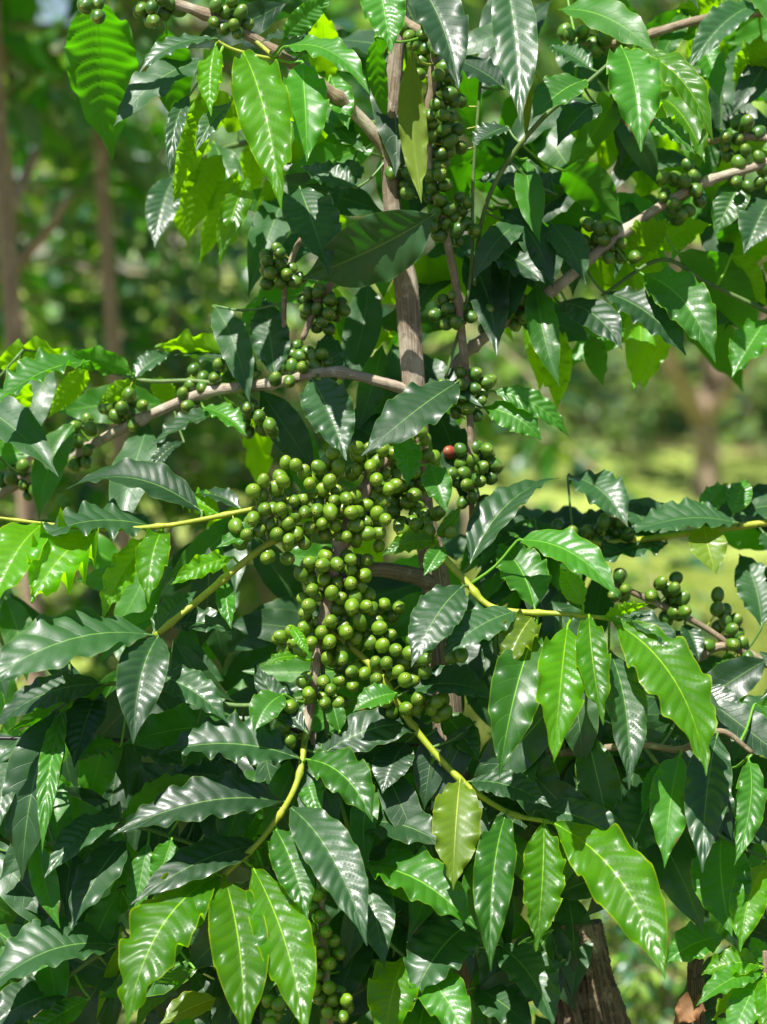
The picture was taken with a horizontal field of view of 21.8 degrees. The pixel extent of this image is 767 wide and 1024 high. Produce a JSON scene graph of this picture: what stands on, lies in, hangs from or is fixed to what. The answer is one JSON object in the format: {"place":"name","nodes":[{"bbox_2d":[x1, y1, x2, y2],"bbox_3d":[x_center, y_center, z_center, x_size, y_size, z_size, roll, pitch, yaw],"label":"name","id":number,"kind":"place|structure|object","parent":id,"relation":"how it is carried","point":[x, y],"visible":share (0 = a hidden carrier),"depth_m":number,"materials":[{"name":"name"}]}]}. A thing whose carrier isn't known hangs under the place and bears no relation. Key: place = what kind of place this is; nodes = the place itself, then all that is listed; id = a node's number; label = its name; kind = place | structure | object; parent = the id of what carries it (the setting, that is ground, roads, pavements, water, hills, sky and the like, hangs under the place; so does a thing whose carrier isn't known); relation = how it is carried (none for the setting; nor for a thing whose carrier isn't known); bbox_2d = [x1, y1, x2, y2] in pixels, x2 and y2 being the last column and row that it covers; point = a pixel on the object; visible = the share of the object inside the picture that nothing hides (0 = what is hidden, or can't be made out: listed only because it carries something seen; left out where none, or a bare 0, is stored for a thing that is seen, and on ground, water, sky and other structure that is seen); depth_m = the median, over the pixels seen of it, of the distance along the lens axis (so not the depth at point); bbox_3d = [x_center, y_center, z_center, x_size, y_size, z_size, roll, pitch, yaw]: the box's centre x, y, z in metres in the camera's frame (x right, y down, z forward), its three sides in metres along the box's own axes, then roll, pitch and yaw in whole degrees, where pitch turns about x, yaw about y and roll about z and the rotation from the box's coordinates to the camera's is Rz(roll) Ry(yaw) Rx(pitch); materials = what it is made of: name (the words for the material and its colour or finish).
{"place":"outdoors","nodes":[
{"label":"outdoors","id":0,"kind":"place"},
{"bbox_2d":[15,0,702,272],"label":"sky","id":1,"kind":"structure","parent":0,"point":[50,14],"materials":[{"name":"white"}]},
{"bbox_2d":[0,273,766,1023],"bbox_3d":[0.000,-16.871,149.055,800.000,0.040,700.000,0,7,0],"label":"ground","id":2,"kind":"structure","parent":0,"point":[738,465],"depth_m":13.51,"materials":[{"name":"green plant"}]},
{"bbox_2d":[0,16,224,615],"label":"coffee tree","id":3,"kind":"object","parent":2,"relation":"on","point":[205,479],"visible":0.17,"depth_m":5.28,"materials":[{"name":"green plant"}]},
{"bbox_2d":[0,62,243,786],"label":"coffee tree","id":4,"kind":"object","parent":2,"relation":"on","point":[40,191],"visible":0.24,"depth_m":4.68,"materials":[{"name":"green plant"}]},
{"bbox_2d":[2,17,289,641],"bbox_3d":[-1.432,-0.821,7.263,1.896,2.775,1.992,-3,8,-22],"label":"coffee tree","id":5,"kind":"object","parent":2,"relation":"on","point":[30,236],"visible":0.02,"depth_m":7.15,"materials":[{"name":"green plant"}]},
{"bbox_2d":[0,38,337,655],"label":"coffee tree","id":6,"kind":"object","parent":2,"relation":"on","point":[157,112],"visible":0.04,"depth_m":5.92,"materials":[{"name":"green plant"}]},
{"bbox_2d":[0,0,361,1016],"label":"shade tree","id":7,"kind":"object","parent":2,"relation":"on","point":[32,58],"visible":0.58,"depth_m":3.50,"materials":[{"name":"green plant"}]},
{"bbox_2d":[3,120,363,762],"bbox_3d":[-0.477,-0.092,5.039,1.077,1.838,1.190,7,10,44],"label":"coffee tree","id":8,"kind":"object","parent":2,"relation":"on","point":[172,313],"visible":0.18,"depth_m":4.92,"materials":[{"name":"green plant"}]},
{"bbox_2d":[4,0,374,834],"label":"shade tree","id":9,"kind":"object","parent":2,"relation":"on","point":[24,102],"visible":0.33,"depth_m":4.10,"materials":[{"name":"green plant"}]},
{"bbox_2d":[37,0,391,592],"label":"coffee tree","id":10,"kind":"object","parent":2,"relation":"on","point":[291,321],"visible":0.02,"depth_m":8.21,"materials":[{"name":"green plant"}]},
{"bbox_2d":[93,85,453,674],"bbox_3d":[-0.400,-0.212,5.584,1.140,1.946,1.260,2,7,19],"label":"coffee tree","id":11,"kind":"object","parent":2,"relation":"on","point":[197,310],"visible":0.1,"depth_m":5.52,"materials":[{"name":"green plant"}]},
{"bbox_2d":[40,0,645,396],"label":"shade tree","id":12,"kind":"object","parent":2,"relation":"on","point":[638,5],"visible":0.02,"depth_m":15.78,"materials":[{"name":"green plant"}]},
{"bbox_2d":[0,0,766,1023],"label":"coffee tree","id":13,"kind":"object","parent":2,"relation":"on","point":[608,780],"visible":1,"depth_m":1.74,"materials":[{"name":"green plant"}]},
{"bbox_2d":[197,0,648,363],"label":"shade tree","id":14,"kind":"object","parent":2,"relation":"on","point":[372,181],"depth_m":18.82,"materials":[{"name":"green plant"}]},
{"bbox_2d":[150,0,724,632],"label":"coffee tree","id":15,"kind":"object","parent":2,"relation":"on","point":[508,366],"visible":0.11,"depth_m":6.42,"materials":[{"name":"green plant"}]},
{"bbox_2d":[328,0,632,534],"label":"coffee tree","id":16,"kind":"object","parent":2,"relation":"on","point":[552,22],"visible":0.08,"depth_m":9.36,"materials":[{"name":"green plant"}]},
{"bbox_2d":[352,109,628,432],"bbox_3d":[1.066,-2.284,17.520,2.856,3.412,2.727,-5,9,-38],"label":"coffee tree","id":17,"kind":"object","parent":2,"relation":"on","point":[428,248],"visible":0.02,"depth_m":17.01,"materials":[{"name":"green plant"}]},
{"bbox_2d":[448,325,562,455],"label":"coffee tree","id":18,"kind":"object","parent":2,"relation":"on","point":[482,361],"visible":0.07,"depth_m":14.19,"materials":[{"name":"green plant"}]},
{"bbox_2d":[374,0,686,370],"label":"shade tree","id":19,"kind":"object","parent":2,"relation":"on","point":[505,201],"depth_m":26.62,"materials":[{"name":"green plant"}]},
{"bbox_2d":[483,326,590,482],"bbox_3d":[0.901,-0.687,13.004,0.952,1.137,0.909,0,7,-2],"label":"coffee tree","id":20,"kind":"object","parent":2,"relation":"on","point":[566,403],"visible":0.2,"depth_m":12.95,"materials":[{"name":"green plant"}]},
{"bbox_2d":[363,0,751,434],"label":"shade tree","id":21,"kind":"object","parent":2,"relation":"on","point":[657,7],"visible":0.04,"depth_m":16.37,"materials":[{"name":"green plant"}]},
{"bbox_2d":[427,81,699,429],"bbox_3d":[1.319,-2.026,16.693,2.454,3.070,2.570,-1,7,-11],"label":"coffee tree","id":22,"kind":"object","parent":2,"relation":"on","point":[692,368],"visible":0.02,"depth_m":16.32,"materials":[{"name":"green plant"}]},
{"bbox_2d":[547,919,630,1023],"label":"tree stump","id":23,"kind":"object","parent":2,"relation":"on","point":[599,1000],"visible":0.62,"depth_m":1.76,"materials":[{"name":"brown wood"}]},
{"bbox_2d":[516,300,662,455],"bbox_3d":[1.456,-1.023,14.893,1.091,1.365,1.142,3,8,25],"label":"coffee tree","id":24,"kind":"object","parent":2,"relation":"on","point":[585,447],"visible":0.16,"depth_m":15.01,"materials":[{"name":"green plant"}]},
{"bbox_2d":[486,616,693,900],"bbox_3d":[0.435,0.560,4.323,0.498,0.694,0.474,1,7,8],"label":"weed","id":25,"kind":"object","parent":2,"relation":"on","point":[620,653],"visible":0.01,"depth_m":4.23,"materials":[{"name":"green plant"}]},
{"bbox_2d":[490,58,700,437],"bbox_3d":[1.791,-2.458,18.088,3.046,3.639,2.908,2,7,16],"label":"coffee tree","id":26,"kind":"object","parent":2,"relation":"on","point":[683,424],"visible":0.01,"depth_m":17.02,"materials":[{"name":"green plant"}]},
{"bbox_2d":[429,91,766,497],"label":"shade tree","id":27,"kind":"object","parent":2,"relation":"on","point":[707,405],"visible":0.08,"depth_m":12.36,"materials":[{"name":"brown plant"}]},
{"bbox_2d":[444,0,766,761],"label":"coffee tree","id":28,"kind":"object","parent":2,"relation":"on","point":[726,53],"visible":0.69,"depth_m":1.87,"materials":[{"name":"green plant"}]},
{"bbox_2d":[530,895,709,1023],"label":"weed","id":29,"kind":"object","parent":2,"relation":"on","point":[631,983],"visible":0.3,"depth_m":3.15,"materials":[{"name":"green plant"}]},
{"bbox_2d":[586,349,692,482],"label":"coffee tree","id":30,"kind":"object","parent":2,"relation":"on","point":[643,413],"visible":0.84,"depth_m":13.62,"materials":[{"name":"green plant"}]},
{"bbox_2d":[554,125,766,439],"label":"coffee tree","id":31,"kind":"object","parent":2,"relation":"on","point":[657,407],"visible":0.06,"depth_m":16.66,"materials":[{"name":"green plant"}]},
{"bbox_2d":[559,842,766,1022],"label":"weed","id":32,"kind":"object","parent":2,"relation":"on","point":[722,946],"visible":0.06,"depth_m":3.60,"materials":[{"name":"green plant"}]},
{"bbox_2d":[606,572,732,666],"bbox_3d":[0.631,0.503,4.787,0.474,0.694,0.498,2,7,18],"label":"weed","id":33,"kind":"object","parent":2,"relation":"on","point":[676,625],"visible":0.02,"depth_m":4.77,"materials":[{"name":"green plant"}]},
{"bbox_2d":[588,0,766,161],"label":"shade tree","id":34,"kind":"object","parent":2,"relation":"on","point":[681,48],"visible":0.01,"depth_m":14.98,"materials":[{"name":"green plant"}]},
{"bbox_2d":[613,105,766,434],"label":"coffee tree","id":35,"kind":"object","parent":2,"relation":"on","point":[674,414],"visible":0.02,"depth_m":16.85,"materials":[{"name":"green plant"}]},
{"bbox_2d":[687,958,705,1023],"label":"tree stump","id":36,"kind":"object","parent":2,"relation":"on","point":[695,982],"visible":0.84,"depth_m":1.74,"materials":[{"name":"brown wood"}]},
{"bbox_2d":[674,992,706,1023],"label":"dry leaf","id":37,"kind":"object","parent":36,"relation":"on","point":[688,1009],"visible":0.97,"depth_m":1.72,"materials":[{"name":"brown plant"}]},
{"bbox_2d":[678,163,766,430],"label":"coffee tree","id":38,"kind":"object","parent":2,"relation":"on","point":[691,348],"visible":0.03,"depth_m":16.01,"materials":[{"name":"green plant"}]},
{"bbox_2d":[680,351,765,426],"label":"coffee tree","id":39,"kind":"object","parent":2,"relation":"on","point":[736,411],"visible":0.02,"depth_m":17.87,"materials":[{"name":"green plant"}]},
{"bbox_2d":[687,349,766,462],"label":"coffee tree","id":40,"kind":"object","parent":2,"relation":"on","point":[752,425],"visible":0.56,"depth_m":14.54,"materials":[{"name":"green plant"}]},
{"bbox_2d":[697,937,766,1023],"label":"coffee sapling","id":41,"kind":"object","parent":2,"relation":"on","point":[738,981],"visible":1,"depth_m":1.66,"materials":[{"name":"green plant"}]}
]}

